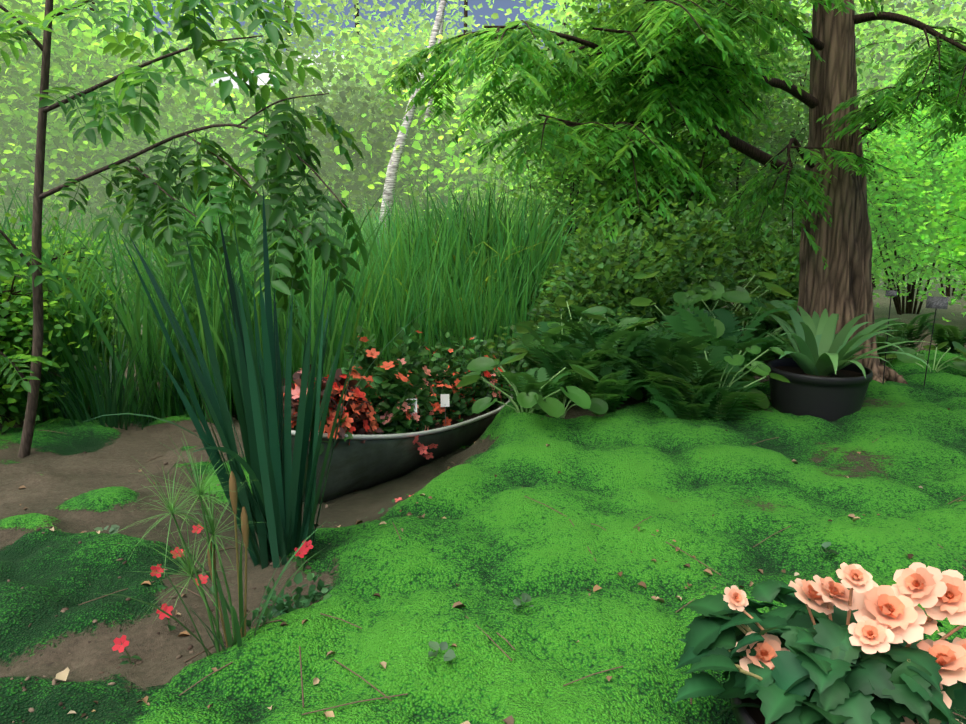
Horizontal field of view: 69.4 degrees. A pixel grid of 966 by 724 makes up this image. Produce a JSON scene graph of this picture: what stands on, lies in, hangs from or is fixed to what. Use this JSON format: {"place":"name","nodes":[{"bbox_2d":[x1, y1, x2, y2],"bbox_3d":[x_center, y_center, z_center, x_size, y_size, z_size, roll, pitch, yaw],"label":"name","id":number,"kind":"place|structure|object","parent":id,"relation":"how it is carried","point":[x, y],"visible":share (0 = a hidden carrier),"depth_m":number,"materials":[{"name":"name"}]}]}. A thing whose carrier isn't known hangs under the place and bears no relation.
{"place":"outdoors","nodes":[
{"label":"outdoors","id":0,"kind":"place"},
{"bbox_2d":[418,398,508,431],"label":"soil","id":1,"kind":"structure","parent":0,"point":[465,418],"depth_m":6.05,"materials":[{"name":"brown soil"}]},
{"bbox_2d":[282,322,514,459],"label":"flowers","id":2,"kind":"object","parent":1,"relation":"on","point":[393,389],"depth_m":5.02,"materials":[{"name":"plant"}]},
{"bbox_2d":[405,384,488,414],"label":"plant tags","id":3,"kind":"object","parent":1,"relation":"in","point":[445,400],"visible":0.3,"depth_m":5.50,"materials":[{"name":"white plastic"}]},
{"bbox_2d":[0,275,965,723],"bbox_3d":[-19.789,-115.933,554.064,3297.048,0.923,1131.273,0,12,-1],"label":"ground","id":4,"kind":"structure","parent":0,"point":[492,545],"depth_m":2.96,"materials":[{"name":"green plant"}]},
{"bbox_2d":[0,0,367,457],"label":"thin tree","id":5,"kind":"object","parent":4,"relation":"on","point":[147,191],"depth_m":4.19,"materials":[{"name":"green plant"}]},
{"bbox_2d":[0,416,484,722],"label":"pebbles","id":6,"kind":"object","parent":4,"relation":"on","point":[54,681],"visible":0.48,"depth_m":2.49,"materials":[{"name":"brown stone"}]},
{"bbox_2d":[87,192,441,568],"bbox_3d":[-0.945,0.126,2.978,0.963,1.700,1.217,11,16,42],"label":"iris clump","id":7,"kind":"object","parent":4,"relation":"on","point":[282,484],"visible":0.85,"depth_m":2.91,"materials":[{"name":"green plant"}]},
{"bbox_2d":[15,317,537,429],"bbox_3d":[-1.637,-0.106,8.095,6.706,1.357,2.782,-7,14,-30],"label":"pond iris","id":8,"kind":"object","parent":4,"relation":"on","point":[111,421],"visible":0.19,"depth_m":6.43,"materials":[{"name":"green plant"}]},
{"bbox_2d":[89,431,472,664],"bbox_3d":[-0.809,0.459,4.406,1.820,1.331,4.788,0,12,-1],"label":"clump","id":9,"kind":"object","parent":4,"relation":"on","point":[239,633],"depth_m":2.35,"materials":[{"name":"green plant"}]},
{"bbox_2d":[0,157,600,424],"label":"reeds","id":10,"kind":"object","parent":4,"relation":"on","point":[473,281],"visible":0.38,"depth_m":8.10,"materials":[{"name":"green plant"}]},
{"bbox_2d":[291,390,509,502],"bbox_3d":[-0.444,0.506,5.808,0.876,1.024,3.953,3,12,15],"label":"boat planter","id":11,"kind":"object","parent":4,"relation":"on","point":[357,465],"visible":0.42,"depth_m":4.39,"materials":[{"name":"grey metal"}]},
{"bbox_2d":[291,388,512,439],"bbox_3d":[-0.445,0.317,5.769,0.908,0.671,3.977,3,12,15],"label":"boat rim","id":12,"kind":"object","parent":11,"relation":"attached to","point":[411,434],"visible":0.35,"depth_m":4.69,"materials":[{"name":"grey metal"}]},
{"bbox_2d":[379,0,446,233],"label":"birch trunk","id":13,"kind":"object","parent":4,"relation":"on","point":[394,163],"visible":0.5,"depth_m":14.06,"materials":[{"name":"white plant"}]},
{"bbox_2d":[0,0,965,306],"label":"forest","id":14,"kind":"object","parent":4,"relation":"on","point":[80,60],"depth_m":16.38,"materials":[{"name":"green plant"}]},
{"bbox_2d":[19,408,965,723],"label":"leaf litter","id":15,"kind":"object","parent":4,"relation":"on","point":[331,652],"visible":0.54,"depth_m":2.63,"materials":[{"name":"brown plant"}]},
{"bbox_2d":[40,400,965,718],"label":"twigs","id":16,"kind":"object","parent":4,"relation":"on","point":[466,616],"visible":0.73,"depth_m":2.29,"materials":[{"name":"brown wood"}]},
{"bbox_2d":[94,524,919,660],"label":"moss weeds","id":17,"kind":"object","parent":4,"relation":"on","point":[449,655],"visible":0.33,"depth_m":2.49,"materials":[{"name":"green plant"}]},
{"bbox_2d":[470,196,801,394],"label":"bushes","id":18,"kind":"object","parent":4,"relation":"on","point":[605,273],"visible":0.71,"depth_m":7.75,"materials":[{"name":"green plant"}]},
{"bbox_2d":[373,0,965,383],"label":"redwood","id":19,"kind":"object","parent":4,"relation":"on","point":[725,38],"depth_m":4.64,"materials":[{"name":"green plant"}]},
{"bbox_2d":[456,271,965,417],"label":"broad-leaved plants","id":20,"kind":"object","parent":4,"relation":"on","point":[513,386],"visible":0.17,"depth_m":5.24,"materials":[{"name":"plant"}]},
{"bbox_2d":[489,296,965,422],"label":"ferns","id":21,"kind":"object","parent":4,"relation":"on","point":[689,389],"visible":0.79,"depth_m":5.37,"materials":[{"name":"green plant"}]},
{"bbox_2d":[767,358,872,420],"bbox_3d":[2.548,0.244,5.339,0.728,0.420,0.728,0,12,-1],"label":"plant pot","id":22,"kind":"object","parent":4,"relation":"on","point":[831,398],"visible":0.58,"depth_m":5.06,"materials":[{"name":"black plastic"}]},
{"bbox_2d":[774,366,863,377],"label":"potting soil","id":23,"kind":"structure","parent":22,"relation":"in","point":[839,373],"depth_m":5.41,"materials":[{"name":"brown soil"}]},
{"bbox_2d":[734,303,936,377],"bbox_3d":[2.632,-0.133,5.218,1.284,0.467,1.192,8,14,33],"label":"agave","id":24,"kind":"object","parent":23,"relation":"on","point":[820,347],"visible":0.96,"depth_m":5.25,"materials":[{"name":"green plant"}]},
{"bbox_2d":[731,649,948,723],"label":"pot","id":25,"kind":"object","parent":4,"relation":"on","point":[742,715],"visible":0.04,"depth_m":1.78,"materials":[{"name":"black plastic"}]},
{"bbox_2d":[741,697,775,723],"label":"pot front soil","id":26,"kind":"structure","parent":25,"relation":"in","point":[756,715],"depth_m":1.86,"materials":[{"name":"brown soil"}]},
{"bbox_2d":[672,562,965,723],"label":"begonia","id":27,"kind":"object","parent":26,"relation":"on","point":[821,672],"depth_m":1.69,"materials":[{"name":"plant"}]},
{"bbox_2d":[876,314,928,366],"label":"fine grasses","id":28,"kind":"object","parent":4,"relation":"on","point":[879,345],"visible":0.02,"depth_m":6.90,"materials":[{"name":"green plant"}]},
{"bbox_2d":[882,296,936,385],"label":"label stakes","id":29,"kind":"object","parent":4,"relation":"on","point":[929,347],"visible":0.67,"depth_m":5.78,"materials":[{"name":"black metal"}]},
{"bbox_2d":[885,290,948,308],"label":"plant labels","id":30,"kind":"object","parent":29,"relation":"attached to","point":[939,302],"visible":1,"depth_m":5.72,"materials":[{"name":"grey metal"}]},
{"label":"house walls","id":31,"kind":"object","parent":4,"relation":"on","visible":0},
{"bbox_2d":[171,53,345,92],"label":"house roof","id":32,"kind":"structure","parent":31,"relation":"on","point":[264,77],"depth_m":36.16,"materials":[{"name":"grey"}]},
{"bbox_2d":[33,0,961,150],"label":"sky","id":33,"kind":"structure","parent":0,"point":[485,10],"materials":[{"name":"blue"}]}
]}

